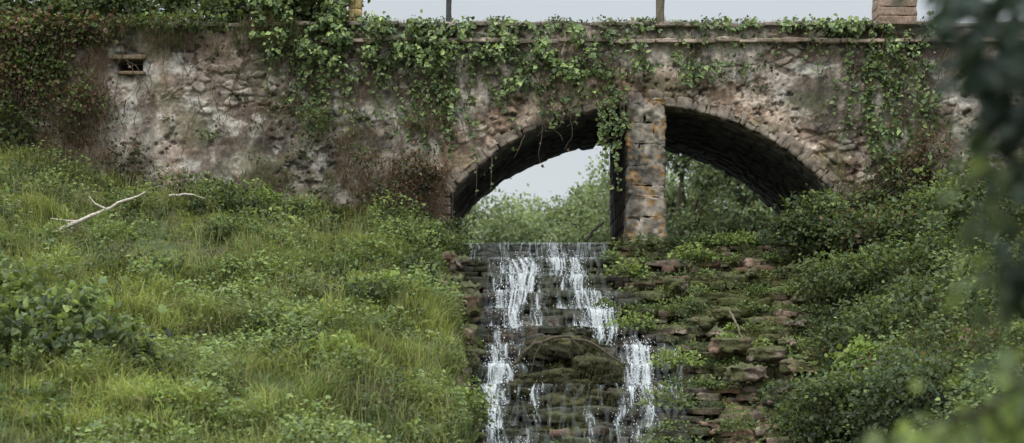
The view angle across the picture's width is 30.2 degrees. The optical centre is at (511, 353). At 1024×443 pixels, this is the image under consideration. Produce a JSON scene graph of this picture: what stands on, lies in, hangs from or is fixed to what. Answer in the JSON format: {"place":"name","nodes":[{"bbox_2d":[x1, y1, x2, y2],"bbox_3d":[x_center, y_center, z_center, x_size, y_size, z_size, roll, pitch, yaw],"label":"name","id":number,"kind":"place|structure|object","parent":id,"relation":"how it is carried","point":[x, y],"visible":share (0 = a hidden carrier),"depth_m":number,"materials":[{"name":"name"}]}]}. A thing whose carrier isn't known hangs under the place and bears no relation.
{"place":"outdoors","nodes":[
{"label":"outdoors","id":0,"kind":"place"},
{"bbox_2d":[0,136,1023,442],"bbox_3d":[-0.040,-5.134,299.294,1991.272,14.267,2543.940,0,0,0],"label":"ground","id":1,"kind":"structure","parent":0,"point":[220,252],"depth_m":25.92,"materials":[{"name":"green plant"}]},
{"bbox_2d":[0,165,71,203],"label":"nettle shrub","id":2,"kind":"object","parent":1,"relation":"on","point":[24,174],"visible":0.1,"depth_m":28.18,"materials":[{"name":"green plant"}]},
{"bbox_2d":[0,256,93,324],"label":"leafy shrub","id":3,"kind":"object","parent":1,"relation":"on","point":[12,282],"visible":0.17,"depth_m":21.41,"materials":[{"name":"green plant"}]},
{"bbox_2d":[0,378,97,427],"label":"leafy shrub","id":4,"kind":"object","parent":1,"relation":"on","point":[45,392],"visible":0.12,"depth_m":18.79,"materials":[{"name":"green plant"}]},
{"bbox_2d":[0,276,178,379],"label":"leafy shrub","id":5,"kind":"object","parent":1,"relation":"on","point":[43,340],"visible":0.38,"depth_m":20.26,"materials":[{"name":"green plant"}]},
{"bbox_2d":[51,191,146,232],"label":"dead branch","id":6,"kind":"object","parent":1,"relation":"on","point":[74,222],"visible":0.77,"depth_m":26.61,"materials":[{"name":"beige wood"}]},
{"bbox_2d":[130,398,169,403],"bbox_3d":[-3.587,0.464,18.749,0.442,0.081,0.091,0,0,0],"label":"fallen stick","id":7,"kind":"object","parent":1,"relation":"on","point":[162,400],"visible":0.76,"depth_m":18.73,"materials":[{"name":"brown wood"}]},
{"bbox_2d":[0,0,370,158],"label":"bramble thicket","id":8,"kind":"object","parent":1,"relation":"on","point":[223,11],"visible":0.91,"depth_m":29.77,"materials":[{"name":"green plant"}]},
{"bbox_2d":[169,193,206,198],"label":"dead branch","id":9,"kind":"object","parent":1,"relation":"on","point":[172,195],"visible":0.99,"depth_m":28.84,"materials":[{"name":"beige wood"}]},
{"bbox_2d":[359,256,460,298],"bbox_3d":[-1.740,-0.762,26.844,2.112,1.223,1.773,0,0,0],"label":"nettle shrub","id":10,"kind":"object","parent":1,"relation":"on","point":[433,265],"visible":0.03,"depth_m":26.57,"materials":[{"name":"green plant"}]},
{"bbox_2d":[410,243,458,273],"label":"nettle shrub","id":11,"kind":"object","parent":1,"relation":"on","point":[448,246],"visible":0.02,"depth_m":28.41,"materials":[{"name":"green plant"}]},
{"bbox_2d":[446,375,501,439],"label":"nettle shrub","id":12,"kind":"object","parent":1,"relation":"on","point":[473,400],"visible":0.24,"depth_m":21.87,"materials":[{"name":"green plant"}]},
{"bbox_2d":[462,190,535,244],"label":"broadleaf tree","id":13,"kind":"object","parent":1,"relation":"on","point":[475,207],"visible":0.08,"depth_m":94.70,"materials":[{"name":"green plant"}]},
{"bbox_2d":[0,19,1023,260],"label":"stone bridge","id":14,"kind":"structure","parent":1,"relation":"on","point":[767,146],"depth_m":30.00,"materials":[{"name":"stone"}]},
{"bbox_2d":[348,0,361,20],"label":"shaft","id":15,"kind":"object","parent":14,"relation":"on","point":[355,6],"visible":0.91,"depth_m":30.06,"materials":[{"name":"stone"}]},
{"bbox_2d":[236,0,664,27],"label":"bridge railing","id":16,"kind":"object","parent":14,"relation":"on","point":[660,9],"visible":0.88,"depth_m":30.08,"materials":[{"name":"brown metal"}]},
{"bbox_2d":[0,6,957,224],"bbox_3d":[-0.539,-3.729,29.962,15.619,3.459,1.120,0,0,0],"label":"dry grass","id":17,"kind":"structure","parent":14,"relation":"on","point":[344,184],"depth_m":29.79,"materials":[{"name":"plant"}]},
{"bbox_2d":[102,0,953,215],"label":"ivy","id":18,"kind":"object","parent":14,"relation":"attached to","point":[333,20],"visible":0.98,"depth_m":29.87,"materials":[{"name":"green plant"}]},
{"bbox_2d":[95,13,962,236],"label":"wall plants","id":19,"kind":"object","parent":14,"relation":"attached to","point":[903,165],"depth_m":29.70,"materials":[{"name":"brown plant"}]},
{"bbox_2d":[872,0,916,25],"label":"shaft","id":20,"kind":"object","parent":14,"relation":"on","point":[883,12],"visible":0.84,"depth_m":29.86,"materials":[{"name":"stone"}]},
{"bbox_2d":[0,138,1023,442],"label":"weeds","id":21,"kind":"object","parent":1,"relation":"on","point":[426,232],"visible":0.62,"depth_m":23.66,"materials":[{"name":"green plant"}]},
{"bbox_2d":[486,194,583,243],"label":"broadleaf tree","id":22,"kind":"object","parent":1,"relation":"on","point":[553,212],"visible":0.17,"depth_m":97.70,"materials":[{"name":"green plant"}]},
{"bbox_2d":[513,335,622,370],"bbox_3d":[0.749,-0.003,25.260,1.474,0.486,0.139,0,0,0],"label":"tree root","id":23,"kind":"object","parent":1,"relation":"on","point":[527,349],"visible":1,"depth_m":25.25,"materials":[{"name":"brown plant"}]},
{"bbox_2d":[544,179,609,243],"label":"broadleaf tree","id":24,"kind":"object","parent":1,"relation":"on","point":[582,199],"visible":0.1,"depth_m":96.37,"materials":[{"name":"green plant"}]},
{"bbox_2d":[566,172,609,231],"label":"broadleaf tree","id":25,"kind":"object","parent":1,"relation":"on","point":[597,186],"depth_m":100.52,"materials":[{"name":"green plant"}]},
{"bbox_2d":[462,147,744,244],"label":"tree line","id":26,"kind":"object","parent":1,"relation":"on","point":[495,228],"visible":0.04,"depth_m":90.62,"materials":[{"name":"green plant"}]},
{"bbox_2d":[441,250,833,442],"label":"boulders","id":27,"kind":"object","parent":1,"relation":"on","point":[741,373],"visible":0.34,"depth_m":26.24,"materials":[{"name":"stone"}]},
{"bbox_2d":[727,308,742,337],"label":"dead branch","id":28,"kind":"object","parent":27,"relation":"on","point":[732,315],"visible":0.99,"depth_m":26.58,"materials":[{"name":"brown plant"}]},
{"bbox_2d":[457,243,855,442],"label":"stone cascade steps","id":29,"kind":"structure","parent":1,"relation":"on","point":[547,314],"depth_m":27.36,"materials":[{"name":"stone"}]},
{"bbox_2d":[504,335,640,418],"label":"mossy rocks","id":30,"kind":"object","parent":29,"relation":"on","point":[565,356],"visible":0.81,"depth_m":25.78,"materials":[{"name":"green stone"}]},
{"bbox_2d":[484,244,676,442],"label":"waterfall","id":31,"kind":"structure","parent":29,"relation":"on","point":[646,371],"depth_m":27.08,"materials":[{"name":"liquid"}]},
{"bbox_2d":[481,240,689,442],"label":"water spray","id":32,"kind":"object","parent":31,"relation":"on","point":[530,272],"visible":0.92,"depth_m":27.08,"materials":[{"name":"white liquid"}]},
{"bbox_2d":[585,222,603,240],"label":"dead branch","id":33,"kind":"object","parent":29,"relation":"on","point":[594,230],"visible":1,"depth_m":30.58,"materials":[{"name":"brown wood"}]},
{"bbox_2d":[458,230,857,442],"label":"moss","id":34,"kind":"object","parent":1,"relation":"on","point":[624,367],"visible":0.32,"depth_m":26.18,"materials":[{"name":"green plant"}]},
{"bbox_2d":[477,228,854,442],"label":"ferns","id":35,"kind":"object","parent":1,"relation":"on","point":[773,257],"visible":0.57,"depth_m":27.52,"materials":[{"name":"green plant"}]},
{"bbox_2d":[664,151,747,244],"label":"broadleaf tree","id":36,"kind":"object","parent":1,"relation":"on","point":[683,221],"visible":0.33,"depth_m":87.05,"materials":[{"name":"green plant"}]},
{"bbox_2d":[677,157,779,243],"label":"broadleaf tree","id":37,"kind":"object","parent":1,"relation":"on","point":[751,212],"visible":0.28,"depth_m":84.47,"materials":[{"name":"green plant"}]},
{"bbox_2d":[716,186,780,234],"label":"broadleaf tree","id":38,"kind":"object","parent":1,"relation":"on","point":[729,215],"depth_m":87.10,"materials":[{"name":"green plant"}]},
{"bbox_2d":[760,183,859,276],"bbox_3d":[4.631,-1.744,29.117,1.567,1.732,1.349,0,0,45],"label":"bank shrub","id":39,"kind":"object","parent":1,"relation":"on","point":[801,238],"visible":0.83,"depth_m":28.94,"materials":[{"name":"green plant"}]},
{"bbox_2d":[751,360,885,442],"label":"bank shrub","id":40,"kind":"object","parent":1,"relation":"on","point":[812,427],"visible":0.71,"depth_m":23.37,"materials":[{"name":"green plant"}]},
{"bbox_2d":[778,243,904,314],"bbox_3d":[4.893,-0.991,27.759,2.064,1.220,1.702,0,0,0],"label":"bank shrub","id":41,"kind":"object","parent":1,"relation":"on","point":[852,285],"visible":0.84,"depth_m":27.49,"materials":[{"name":"green plant"}]},
{"bbox_2d":[794,280,921,375],"bbox_3d":[4.943,-0.235,25.845,2.198,1.525,1.649,0,0,0],"label":"bank shrub","id":42,"kind":"object","parent":1,"relation":"on","point":[872,326],"visible":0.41,"depth_m":25.65,"materials":[{"name":"green plant"}]},
{"bbox_2d":[824,334,892,379],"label":"bank shrub","id":43,"kind":"object","parent":1,"relation":"on","point":[849,351],"visible":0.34,"depth_m":24.95,"materials":[{"name":"green plant"}]},
{"bbox_2d":[802,193,927,268],"bbox_3d":[5.559,-1.712,28.794,2.321,1.410,1.751,0,0,0],"label":"bank shrub","id":44,"kind":"object","parent":1,"relation":"on","point":[857,224],"visible":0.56,"depth_m":28.43,"materials":[{"name":"green plant"}]},
{"bbox_2d":[831,340,984,442],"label":"bank shrub","id":45,"kind":"object","parent":1,"relation":"on","point":[899,412],"visible":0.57,"depth_m":22.23,"materials":[{"name":"green plant"}]},
{"bbox_2d":[845,229,988,304],"bbox_3d":[5.844,-0.963,27.302,2.216,1.650,2.256,0,0,0],"label":"bank shrub","id":46,"kind":"object","parent":1,"relation":"on","point":[886,251],"visible":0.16,"depth_m":27.07,"materials":[{"name":"green plant"}]},
{"bbox_2d":[869,259,997,353],"bbox_3d":[5.980,-0.155,25.014,2.177,2.169,1.808,0,0,-22],"label":"bank shrub","id":47,"kind":"object","parent":1,"relation":"on","point":[920,304],"visible":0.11,"depth_m":24.85,"materials":[{"name":"green plant"}]},
{"bbox_2d":[862,0,1023,442],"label":"overhanging tree","id":48,"kind":"object","parent":1,"relation":"on","point":[988,85],"visible":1,"depth_m":3.98,"materials":[{"name":"green plant"}]},
{"bbox_2d":[905,136,1012,244],"bbox_3d":[6.887,-1.934,28.025,1.959,2.605,1.696,0,0,-39],"label":"bank shrub","id":49,"kind":"object","parent":1,"relation":"on","point":[964,207],"visible":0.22,"depth_m":27.95,"materials":[{"name":"green plant"}]},
{"bbox_2d":[14,0,1023,237],"label":"sky","id":50,"kind":"structure","parent":0,"point":[559,173],"materials":[{"name":"white"}]},
{"bbox_2d":[457,244,830,246],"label":"canal water","id":51,"kind":"structure","parent":0,"point":[538,245],"depth_m":29.83,"materials":[{"name":"grey liquid"}]}
]}

